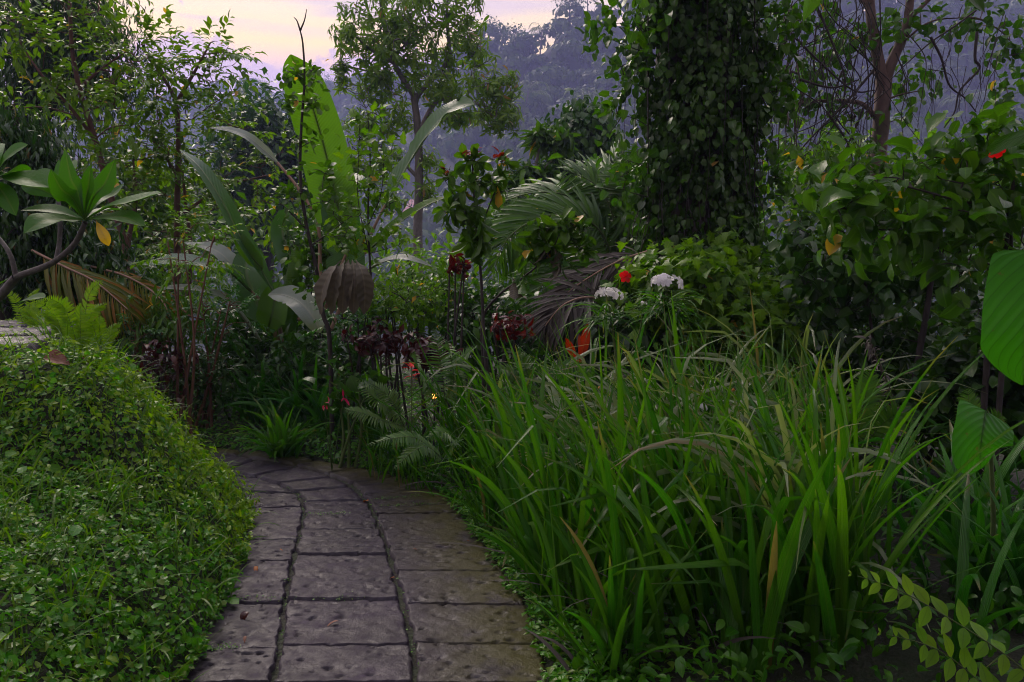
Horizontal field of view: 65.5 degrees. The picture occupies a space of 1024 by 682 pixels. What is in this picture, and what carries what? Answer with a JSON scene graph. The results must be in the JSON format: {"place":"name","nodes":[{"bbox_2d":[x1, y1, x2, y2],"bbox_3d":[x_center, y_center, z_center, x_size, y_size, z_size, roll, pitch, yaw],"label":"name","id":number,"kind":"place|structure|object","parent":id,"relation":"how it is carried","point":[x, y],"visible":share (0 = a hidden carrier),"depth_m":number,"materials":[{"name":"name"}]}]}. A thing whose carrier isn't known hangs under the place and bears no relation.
{"place":"outdoors","nodes":[
{"label":"outdoors","id":0,"kind":"place"},
{"bbox_2d":[182,447,546,681],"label":"path","id":1,"kind":"structure","parent":0,"point":[464,626],"depth_m":3.62,"materials":[{"name":"grey stone"}]},
{"bbox_2d":[0,0,896,102],"label":"sky","id":2,"kind":"structure","parent":0,"point":[270,27],"materials":[{"name":"white"}]},
{"bbox_2d":[0,310,1023,681],"bbox_3d":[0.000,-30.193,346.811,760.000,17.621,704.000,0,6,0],"label":"ground","id":3,"kind":"structure","parent":0,"point":[906,662],"depth_m":3.30,"materials":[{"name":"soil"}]},
{"bbox_2d":[8,288,46,323],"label":"fern","id":4,"kind":"object","parent":3,"relation":"on","point":[30,305],"visible":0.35,"depth_m":5.23,"materials":[{"name":"green plant"}]},
{"bbox_2d":[0,320,59,367],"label":"stone slab","id":5,"kind":"structure","parent":3,"relation":"on","point":[16,329],"depth_m":4.61,"materials":[{"name":"grey stone"}]},
{"bbox_2d":[33,296,71,336],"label":"fern","id":6,"kind":"object","parent":3,"relation":"on","point":[49,316],"visible":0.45,"depth_m":4.57,"materials":[{"name":"green plant"}]},
{"bbox_2d":[43,280,106,359],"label":"fern","id":7,"kind":"object","parent":3,"relation":"on","point":[88,314],"visible":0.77,"depth_m":4.46,"materials":[{"name":"green plant"}]},
{"bbox_2d":[0,86,158,320],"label":"weeping tree","id":8,"kind":"object","parent":3,"relation":"on","point":[37,152],"visible":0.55,"depth_m":6.77,"materials":[{"name":"green plant"}]},
{"bbox_2d":[0,142,160,305],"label":"frangipani tree","id":9,"kind":"object","parent":3,"relation":"on","point":[86,194],"visible":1,"depth_m":3.61,"materials":[{"name":"green plant"}]},
{"bbox_2d":[0,0,188,318],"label":"dark evergreen tree","id":10,"kind":"object","parent":3,"relation":"on","point":[8,73],"visible":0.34,"depth_m":14.18,"materials":[{"name":"green plant"}]},
{"bbox_2d":[85,314,121,357],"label":"fern","id":11,"kind":"object","parent":3,"relation":"on","point":[100,326],"visible":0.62,"depth_m":4.63,"materials":[{"name":"green plant"}]},
{"bbox_2d":[0,0,209,379],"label":"young tree","id":12,"kind":"object","parent":3,"relation":"on","point":[107,89],"visible":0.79,"depth_m":8.24,"materials":[{"name":"green plant"}]},
{"bbox_2d":[16,260,204,368],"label":"backdrop shrub","id":13,"kind":"object","parent":3,"relation":"on","point":[140,268],"visible":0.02,"depth_m":8.22,"materials":[{"name":"green plant"}]},
{"bbox_2d":[38,239,187,364],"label":"shade shrub","id":14,"kind":"object","parent":3,"relation":"on","point":[120,280],"visible":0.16,"depth_m":6.94,"materials":[{"name":"green plant"}]},
{"bbox_2d":[0,340,254,681],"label":"broadleaf weeds","id":15,"kind":"object","parent":3,"relation":"on","point":[76,528],"visible":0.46,"depth_m":3.27,"materials":[{"name":"green plant"}]},
{"bbox_2d":[0,331,261,681],"bbox_3d":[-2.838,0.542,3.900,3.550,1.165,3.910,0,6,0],"label":"ground cover","id":16,"kind":"object","parent":3,"relation":"on","point":[125,629],"visible":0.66,"depth_m":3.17,"materials":[{"name":"green plant"}]},
{"bbox_2d":[74,293,187,379],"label":"feathery shrub","id":17,"kind":"object","parent":3,"relation":"on","point":[145,331],"visible":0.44,"depth_m":6.42,"materials":[{"name":"green plant"}]},
{"bbox_2d":[127,337,198,406],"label":"wine leaved shrub","id":18,"kind":"object","parent":3,"relation":"on","point":[162,369],"visible":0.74,"depth_m":6.15,"materials":[{"name":"purple plant"}]},
{"bbox_2d":[120,283,218,422],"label":"shrub","id":19,"kind":"object","parent":3,"relation":"on","point":[162,319],"visible":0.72,"depth_m":6.44,"materials":[{"name":"green plant"}]},
{"bbox_2d":[107,205,238,372],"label":"backdrop shrub","id":20,"kind":"object","parent":3,"relation":"on","point":[155,271],"visible":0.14,"depth_m":9.50,"materials":[{"name":"green plant"}]},
{"bbox_2d":[52,108,308,278],"bbox_3d":[-5.695,-1.595,12.394,5.371,4.157,2.698,3,7,26],"label":"background tree","id":21,"kind":"object","parent":3,"relation":"on","point":[160,213],"visible":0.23,"depth_m":12.49,"materials":[{"name":"green plant"}]},
{"bbox_2d":[130,195,248,440],"bbox_3d":[-2.462,-0.111,6.220,0.813,2.018,0.909,-4,8,-32],"label":"feathery shrub","id":22,"kind":"object","parent":3,"relation":"on","point":[194,329],"visible":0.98,"depth_m":6.21,"materials":[{"name":"green plant"}]},
{"bbox_2d":[88,1,308,371],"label":"young tree","id":23,"kind":"object","parent":3,"relation":"on","point":[203,61],"visible":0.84,"depth_m":8.73,"materials":[{"name":"green plant"}]},
{"bbox_2d":[134,269,275,428],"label":"palm plant","id":24,"kind":"object","parent":3,"relation":"on","point":[208,306],"visible":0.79,"depth_m":6.63,"materials":[{"name":"green plant"}]},
{"bbox_2d":[138,323,275,432],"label":"shade shrub","id":25,"kind":"object","parent":3,"relation":"on","point":[200,387],"visible":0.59,"depth_m":6.71,"materials":[{"name":"green plant"}]},
{"bbox_2d":[31,249,195,339],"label":"fallen palm frond","id":26,"kind":"object","parent":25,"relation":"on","point":[117,292],"visible":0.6,"depth_m":6.44,"materials":[{"name":"brown plant"}]},
{"bbox_2d":[186,296,304,405],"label":"shade shrub","id":27,"kind":"object","parent":3,"relation":"on","point":[256,346],"visible":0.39,"depth_m":7.58,"materials":[{"name":"green plant"}]},
{"bbox_2d":[193,343,317,425],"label":"spider lily","id":28,"kind":"object","parent":3,"relation":"on","point":[250,388],"visible":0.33,"depth_m":6.93,"materials":[{"name":"green plant"}]},
{"bbox_2d":[158,67,352,282],"bbox_3d":[-10.069,-4.874,31.356,8.433,11.632,6.617,0,6,0],"label":"dark round tree","id":29,"kind":"object","parent":3,"relation":"on","point":[286,160],"visible":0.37,"depth_m":30.29,"materials":[{"name":"green plant"}]},
{"bbox_2d":[230,397,333,460],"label":"spider lily","id":30,"kind":"object","parent":3,"relation":"on","point":[281,441],"visible":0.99,"depth_m":5.97,"materials":[{"name":"green plant"}]},
{"bbox_2d":[219,346,372,432],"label":"spider lily","id":31,"kind":"object","parent":3,"relation":"on","point":[282,404],"visible":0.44,"depth_m":6.63,"materials":[{"name":"green plant"}]},
{"bbox_2d":[188,263,415,375],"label":"backdrop shrub","id":32,"kind":"object","parent":3,"relation":"on","point":[306,328],"visible":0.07,"depth_m":9.08,"materials":[{"name":"green plant"}]},
{"bbox_2d":[139,55,474,382],"bbox_3d":[-1.905,-1.024,7.047,2.627,3.017,2.130,3,7,21],"label":"banana plant","id":33,"kind":"object","parent":3,"relation":"on","point":[344,281],"visible":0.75,"depth_m":7.29,"materials":[{"name":"green plant"}]},
{"bbox_2d":[252,355,368,437],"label":"spider lily","id":34,"kind":"object","parent":3,"relation":"on","point":[318,411],"visible":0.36,"depth_m":6.39,"materials":[{"name":"green plant"}]},
{"bbox_2d":[266,9,360,444],"bbox_3d":[-1.481,-0.781,5.971,0.681,3.268,0.419,0,6,0],"label":"sapling","id":35,"kind":"object","parent":3,"relation":"on","point":[289,190],"visible":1,"depth_m":5.89,"materials":[{"name":"green plant"}]},
{"bbox_2d":[253,200,382,353],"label":"backdrop shrub","id":36,"kind":"object","parent":3,"relation":"on","point":[326,254],"visible":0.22,"depth_m":7.77,"materials":[{"name":"green plant"}]},
{"bbox_2d":[251,301,407,415],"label":"backdrop shrub","id":37,"kind":"object","parent":3,"relation":"on","point":[309,358],"visible":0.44,"depth_m":6.84,"materials":[{"name":"green plant"}]},
{"bbox_2d":[298,297,391,437],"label":"silver shrub","id":38,"kind":"object","parent":3,"relation":"on","point":[338,332],"visible":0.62,"depth_m":6.29,"materials":[{"name":"green plant"}]},
{"bbox_2d":[298,359,394,468],"bbox_3d":[-1.165,0.540,5.742,0.656,0.837,0.449,4,8,34],"label":"caladium","id":39,"kind":"object","parent":3,"relation":"on","point":[338,403],"visible":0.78,"depth_m":5.70,"materials":[{"name":"green plant"}]},
{"bbox_2d":[146,367,577,452],"bbox_3d":[-1.992,0.565,7.817,5.334,0.257,3.718,0,6,0],"label":"creeper","id":40,"kind":"object","parent":3,"relation":"on","point":[261,429],"visible":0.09,"depth_m":6.94,"materials":[{"name":"green plant"}]},
{"bbox_2d":[324,92,420,397],"bbox_3d":[-1.136,-0.585,6.497,0.786,2.776,0.502,0,6,0],"label":"sapling","id":41,"kind":"object","parent":3,"relation":"on","point":[361,245],"visible":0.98,"depth_m":6.39,"materials":[{"name":"green plant"}]},
{"bbox_2d":[341,316,407,438],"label":"croton shrub","id":42,"kind":"object","parent":3,"relation":"on","point":[388,340],"visible":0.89,"depth_m":5.98,"materials":[{"name":"red plant"}]},
{"bbox_2d":[343,415,428,482],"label":"grass tuft","id":43,"kind":"object","parent":3,"relation":"on","point":[372,457],"visible":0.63,"depth_m":5.51,"materials":[{"name":"green plant"}]},
{"bbox_2d":[343,266,456,432],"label":"lime shrub","id":44,"kind":"object","parent":3,"relation":"on","point":[400,304],"visible":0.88,"depth_m":6.38,"materials":[{"name":"green plant"}]},
{"bbox_2d":[362,362,443,473],"bbox_3d":[-0.713,0.533,5.523,0.539,0.794,0.565,5,8,39],"label":"bromeliad","id":45,"kind":"object","parent":3,"relation":"on","point":[435,423],"visible":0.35,"depth_m":5.50,"materials":[{"name":"green plant"}]},
{"bbox_2d":[378,414,465,495],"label":"grass tuft","id":46,"kind":"object","parent":3,"relation":"on","point":[414,471],"visible":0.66,"depth_m":5.22,"materials":[{"name":"green plant"}]},
{"bbox_2d":[327,0,524,334],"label":"olive green tree","id":47,"kind":"object","parent":3,"relation":"on","point":[395,33],"visible":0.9,"depth_m":19.14,"materials":[{"name":"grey plant"}]},
{"bbox_2d":[365,222,488,373],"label":"backdrop shrub","id":48,"kind":"object","parent":3,"relation":"on","point":[412,269],"visible":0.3,"depth_m":8.90,"materials":[{"name":"green plant"}]},
{"bbox_2d":[400,332,463,456],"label":"croton shrub","id":49,"kind":"object","parent":3,"relation":"on","point":[416,347],"visible":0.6,"depth_m":5.70,"materials":[{"name":"red plant"}]},
{"bbox_2d":[399,263,490,418],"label":"lime shrub","id":50,"kind":"object","parent":3,"relation":"on","point":[441,268],"visible":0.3,"depth_m":6.76,"materials":[{"name":"green plant"}]},
{"bbox_2d":[447,250,471,446],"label":"croton shrub","id":51,"kind":"object","parent":3,"relation":"on","point":[458,267],"visible":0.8,"depth_m":5.80,"materials":[{"name":"red plant"}]},
{"bbox_2d":[421,427,516,532],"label":"strap leaf clump","id":52,"kind":"object","parent":3,"relation":"on","point":[481,489],"visible":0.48,"depth_m":4.37,"materials":[{"name":"green plant"}]},
{"bbox_2d":[432,143,519,421],"bbox_3d":[-0.236,-0.159,5.223,0.574,2.228,0.358,0,6,0],"label":"sapling","id":53,"kind":"object","parent":3,"relation":"on","point":[479,247],"visible":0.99,"depth_m":5.09,"materials":[{"name":"green plant"}]},
{"bbox_2d":[407,267,546,407],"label":"backdrop shrub","id":54,"kind":"object","parent":3,"relation":"on","point":[474,321],"visible":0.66,"depth_m":6.52,"materials":[{"name":"green plant"}]},
{"bbox_2d":[182,424,793,681],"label":"path edge creeper","id":55,"kind":"object","parent":3,"relation":"on","point":[554,671],"visible":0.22,"depth_m":3.30,"materials":[{"name":"green plant"}]},
{"bbox_2d":[378,275,609,378],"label":"backdrop shrub","id":56,"kind":"object","parent":3,"relation":"on","point":[500,352],"visible":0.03,"depth_m":9.10,"materials":[{"name":"green plant"}]},
{"bbox_2d":[490,304,534,418],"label":"croton shrub","id":57,"kind":"object","parent":3,"relation":"on","point":[510,326],"visible":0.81,"depth_m":5.79,"materials":[{"name":"red plant"}]},
{"bbox_2d":[484,118,580,356],"bbox_3d":[0.334,-1.866,14.888,1.895,4.586,1.222,0,6,0],"label":"whorled tree","id":58,"kind":"object","parent":3,"relation":"on","point":[540,140],"visible":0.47,"depth_m":14.62,"materials":[{"name":"green plant"}]},
{"bbox_2d":[452,153,619,308],"bbox_3d":[0.610,-0.964,10.052,2.532,2.761,2.545,3,7,27],"label":"backdrop shrub","id":59,"kind":"object","parent":3,"relation":"on","point":[555,155],"visible":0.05,"depth_m":9.84,"materials":[{"name":"green plant"}]},
{"bbox_2d":[471,458,602,606],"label":"strap leaf clump","id":60,"kind":"object","parent":3,"relation":"on","point":[531,551],"visible":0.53,"depth_m":3.49,"materials":[{"name":"green plant"}]},
{"bbox_2d":[480,205,599,420],"bbox_3d":[0.133,0.064,5.038,0.821,1.831,0.452,2,7,14],"label":"sapling","id":61,"kind":"object","parent":3,"relation":"on","point":[540,237],"visible":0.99,"depth_m":4.93,"materials":[{"name":"green plant"}]},
{"bbox_2d":[470,140,646,392],"bbox_3d":[0.880,-0.727,8.115,2.591,2.827,1.694,0,6,0],"label":"coconut palm","id":62,"kind":"object","parent":3,"relation":"on","point":[578,195],"visible":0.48,"depth_m":7.96,"materials":[{"name":"green plant"}]},
{"bbox_2d":[508,282,627,401],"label":"backdrop shrub","id":63,"kind":"object","parent":3,"relation":"on","point":[528,343],"visible":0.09,"depth_m":6.58,"materials":[{"name":"green plant"}]},
{"bbox_2d":[522,88,634,193],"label":"vine draped tree","id":64,"kind":"object","parent":3,"relation":"on","point":[579,119],"visible":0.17,"depth_m":15.99,"materials":[{"name":"green plant"}]},
{"bbox_2d":[554,287,647,386],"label":"white flowering shrub","id":65,"kind":"object","parent":3,"relation":"on","point":[603,292],"visible":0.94,"depth_m":4.99,"materials":[{"name":"green plant"}]},
{"bbox_2d":[211,412,1023,681],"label":"undergrowth","id":66,"kind":"object","parent":3,"relation":"on","point":[831,661],"visible":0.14,"depth_m":2.85,"materials":[{"name":"green plant"}]},
{"bbox_2d":[518,517,726,679],"bbox_3d":[0.381,0.940,2.838,0.734,0.598,0.672,0,6,0],"label":"strap leaf clump","id":67,"kind":"object","parent":3,"relation":"on","point":[615,624],"visible":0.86,"depth_m":2.84,"materials":[{"name":"green plant"}]},
{"bbox_2d":[322,424,955,674],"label":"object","id":68,"kind":"object","parent":3,"relation":"on","point":[568,653],"visible":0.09,"depth_m":2.98,"materials":[{"name":"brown plant"}]},
{"bbox_2d":[615,273,712,387],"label":"white flowering shrub","id":69,"kind":"object","parent":3,"relation":"on","point":[664,279],"visible":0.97,"depth_m":4.86,"materials":[{"name":"green plant"}]},
{"bbox_2d":[306,288,1023,670],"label":"strap leaf bed","id":70,"kind":"object","parent":3,"relation":"on","point":[618,516],"visible":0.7,"depth_m":3.25,"materials":[{"name":"green plant"}]},
{"bbox_2d":[345,378,406,430],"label":"fern","id":71,"kind":"object","parent":70,"relation":"on","point":[391,413],"visible":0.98,"depth_m":5.14,"materials":[{"name":"green plant"}]},
{"bbox_2d":[371,426,462,469],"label":"fern","id":72,"kind":"object","parent":70,"relation":"on","point":[422,445],"visible":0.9,"depth_m":4.61,"materials":[{"name":"green plant"}]},
{"bbox_2d":[410,329,476,407],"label":"fern","id":73,"kind":"object","parent":70,"relation":"on","point":[447,375],"visible":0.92,"depth_m":5.25,"materials":[{"name":"green plant"}]},
{"bbox_2d":[494,350,595,394],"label":"fern","id":74,"kind":"object","parent":70,"relation":"on","point":[525,359],"visible":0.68,"depth_m":5.14,"materials":[{"name":"green plant"}]},
{"bbox_2d":[518,245,646,356],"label":"dead palm frond","id":75,"kind":"object","parent":70,"relation":"on","point":[548,310],"visible":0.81,"depth_m":6.20,"materials":[{"name":"brown plant"}]},
{"bbox_2d":[374,295,987,631],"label":"arching blades","id":76,"kind":"object","parent":3,"relation":"on","point":[784,463],"visible":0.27,"depth_m":3.86,"materials":[{"name":"green plant"}]},
{"bbox_2d":[655,0,741,333],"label":"vine covered tree","id":77,"kind":"object","parent":3,"relation":"on","point":[675,58],"visible":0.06,"depth_m":6.75,"materials":[{"name":"green plant"}]},
{"bbox_2d":[575,0,819,289],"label":"climbing vine","id":78,"kind":"object","parent":77,"relation":"attached to","point":[755,61],"visible":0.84,"depth_m":6.61,"materials":[{"name":"green plant"}]},
{"bbox_2d":[646,339,754,423],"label":"strap leaf clump","id":79,"kind":"object","parent":3,"relation":"on","point":[711,384],"visible":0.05,"depth_m":4.40,"materials":[{"name":"green plant"}]},
{"bbox_2d":[574,279,852,411],"bbox_3d":[1.629,0.178,6.177,2.614,1.364,1.420,0,6,0],"label":"vine mound","id":80,"kind":"object","parent":3,"relation":"on","point":[625,332],"visible":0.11,"depth_m":6.13,"materials":[{"name":"green plant"}]},
{"bbox_2d":[600,215,844,405],"bbox_3d":[1.495,-0.061,6.116,1.636,1.807,1.768,0,6,0],"label":"vine mound","id":81,"kind":"object","parent":3,"relation":"on","point":[724,273],"visible":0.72,"depth_m":5.80,"materials":[{"name":"green plant"}]},
{"bbox_2d":[618,432,877,681],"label":"strap leaf clump","id":82,"kind":"object","parent":3,"relation":"on","point":[737,592],"visible":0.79,"depth_m":2.74,"materials":[{"name":"green plant"}]},
{"bbox_2d":[758,212,861,335],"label":"backdrop shrub","id":83,"kind":"object","parent":3,"relation":"on","point":[816,220],"visible":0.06,"depth_m":8.28,"materials":[{"name":"green plant"}]},
{"bbox_2d":[735,419,985,653],"bbox_3d":[1.211,0.720,2.999,0.882,0.876,0.759,-1,7,-11],"label":"strap leaf clump","id":84,"kind":"object","parent":3,"relation":"on","point":[855,601],"visible":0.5,"depth_m":2.88,"materials":[{"name":"green plant"}]},
{"bbox_2d":[795,290,937,446],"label":"backdrop shrub","id":85,"kind":"object","parent":3,"relation":"on","point":[887,352],"visible":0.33,"depth_m":5.70,"materials":[{"name":"green plant"}]},
{"bbox_2d":[820,367,916,449],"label":"fern","id":86,"kind":"object","parent":3,"relation":"on","point":[885,417],"visible":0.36,"depth_m":4.37,"materials":[{"name":"green plant"}]},
{"bbox_2d":[761,205,988,454],"bbox_3d":[2.687,-0.061,5.578,1.796,1.955,0.923,1,7,9],"label":"broadleaf bush","id":87,"kind":"object","parent":3,"relation":"on","point":[816,291],"visible":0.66,"depth_m":5.54,"materials":[{"name":"green plant"}]},
{"bbox_2d":[758,99,1012,314],"bbox_3d":[5.342,-1.510,10.930,4.267,3.553,1.995,0,6,0],"label":"background bush","id":88,"kind":"object","parent":3,"relation":"on","point":[916,133],"visible":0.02,"depth_m":10.65,"materials":[{"name":"green plant"}]},
{"bbox_2d":[854,335,917,521],"bbox_3d":[2.027,0.488,4.358,0.454,1.060,0.120,-2,7,-14],"label":"seed spike","id":89,"kind":"object","parent":3,"relation":"on","point":[868,346],"visible":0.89,"depth_m":4.30,"materials":[{"name":"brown plant"}]},
{"bbox_2d":[760,106,1023,370],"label":"background bush","id":90,"kind":"object","parent":3,"relation":"on","point":[859,176],"visible":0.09,"depth_m":8.75,"materials":[{"name":"green plant"}]},
{"bbox_2d":[763,0,1023,328],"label":"forked tree","id":91,"kind":"object","parent":3,"relation":"on","point":[887,69],"visible":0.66,"depth_m":9.57,"materials":[{"name":"green plant"}]},
{"bbox_2d":[753,0,922,225],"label":"hanging twigs","id":92,"kind":"object","parent":91,"relation":"hanging from","point":[844,85],"visible":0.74,"depth_m":9.25,"materials":[{"name":"brown plant"}]},
{"bbox_2d":[890,10,1005,159],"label":"hanging roots","id":93,"kind":"object","parent":91,"relation":"hanging from","point":[959,94],"visible":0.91,"depth_m":8.71,"materials":[{"name":"brown plant"}]},
{"bbox_2d":[798,93,1023,499],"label":"hibiscus bush","id":94,"kind":"object","parent":3,"relation":"on","point":[983,210],"visible":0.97,"depth_m":4.42,"materials":[{"name":"green plant"}]},
{"bbox_2d":[803,0,1021,20],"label":"overhanging tree","id":95,"kind":"object","parent":3,"relation":"on","point":[809,6],"visible":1,"depth_m":3.24,"materials":[{"name":"green plant"}]},
{"bbox_2d":[872,352,958,472],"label":"backdrop shrub","id":96,"kind":"object","parent":3,"relation":"on","point":[924,431],"visible":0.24,"depth_m":5.31,"materials":[{"name":"green plant"}]},
{"bbox_2d":[848,568,1023,681],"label":"fern","id":97,"kind":"object","parent":3,"relation":"on","point":[931,657],"visible":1,"depth_m":2.26,"materials":[{"name":"green plant"}]},
{"bbox_2d":[851,419,1023,608],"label":"strap leaf clump","id":98,"kind":"object","parent":3,"relation":"on","point":[980,513],"visible":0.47,"depth_m":3.47,"materials":[{"name":"green plant"}]},
{"bbox_2d":[859,400,1023,677],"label":"shaded blades","id":99,"kind":"object","parent":3,"relation":"on","point":[1010,570],"visible":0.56,"depth_m":3.20,"materials":[{"name":"green plant"}]},
{"bbox_2d":[895,317,1023,469],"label":"backdrop shrub","id":100,"kind":"object","parent":3,"relation":"on","point":[951,367],"visible":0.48,"depth_m":4.87,"materials":[{"name":"green plant"}]},
{"bbox_2d":[952,399,1013,613],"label":"elephant ear plant","id":101,"kind":"object","parent":3,"relation":"on","point":[977,428],"visible":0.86,"depth_m":3.11,"materials":[{"name":"green plant"}]},
{"bbox_2d":[980,250,1023,384],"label":"elephant ear plant","id":102,"kind":"object","parent":3,"relation":"on","point":[1002,338],"visible":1,"depth_m":2.59,"materials":[{"name":"green plant"}]},
{"bbox_2d":[986,130,1023,156],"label":"elephant ear plant","id":103,"kind":"object","parent":3,"relation":"on","point":[1004,142],"visible":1,"depth_m":1.87,"materials":[{"name":"green plant"}]},
{"bbox_2d":[1,4,1022,348],"bbox_3d":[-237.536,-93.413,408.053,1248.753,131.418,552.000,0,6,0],"label":"hill","id":104,"kind":"structure","parent":0,"point":[573,64],"depth_m":273.91,"materials":[{"name":"green plant"}]},
{"bbox_2d":[62,0,1023,335],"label":"forest","id":105,"kind":"object","parent":104,"relation":"on","point":[524,56],"visible":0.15,"depth_m":250.77,"materials":[{"name":"green plant"}]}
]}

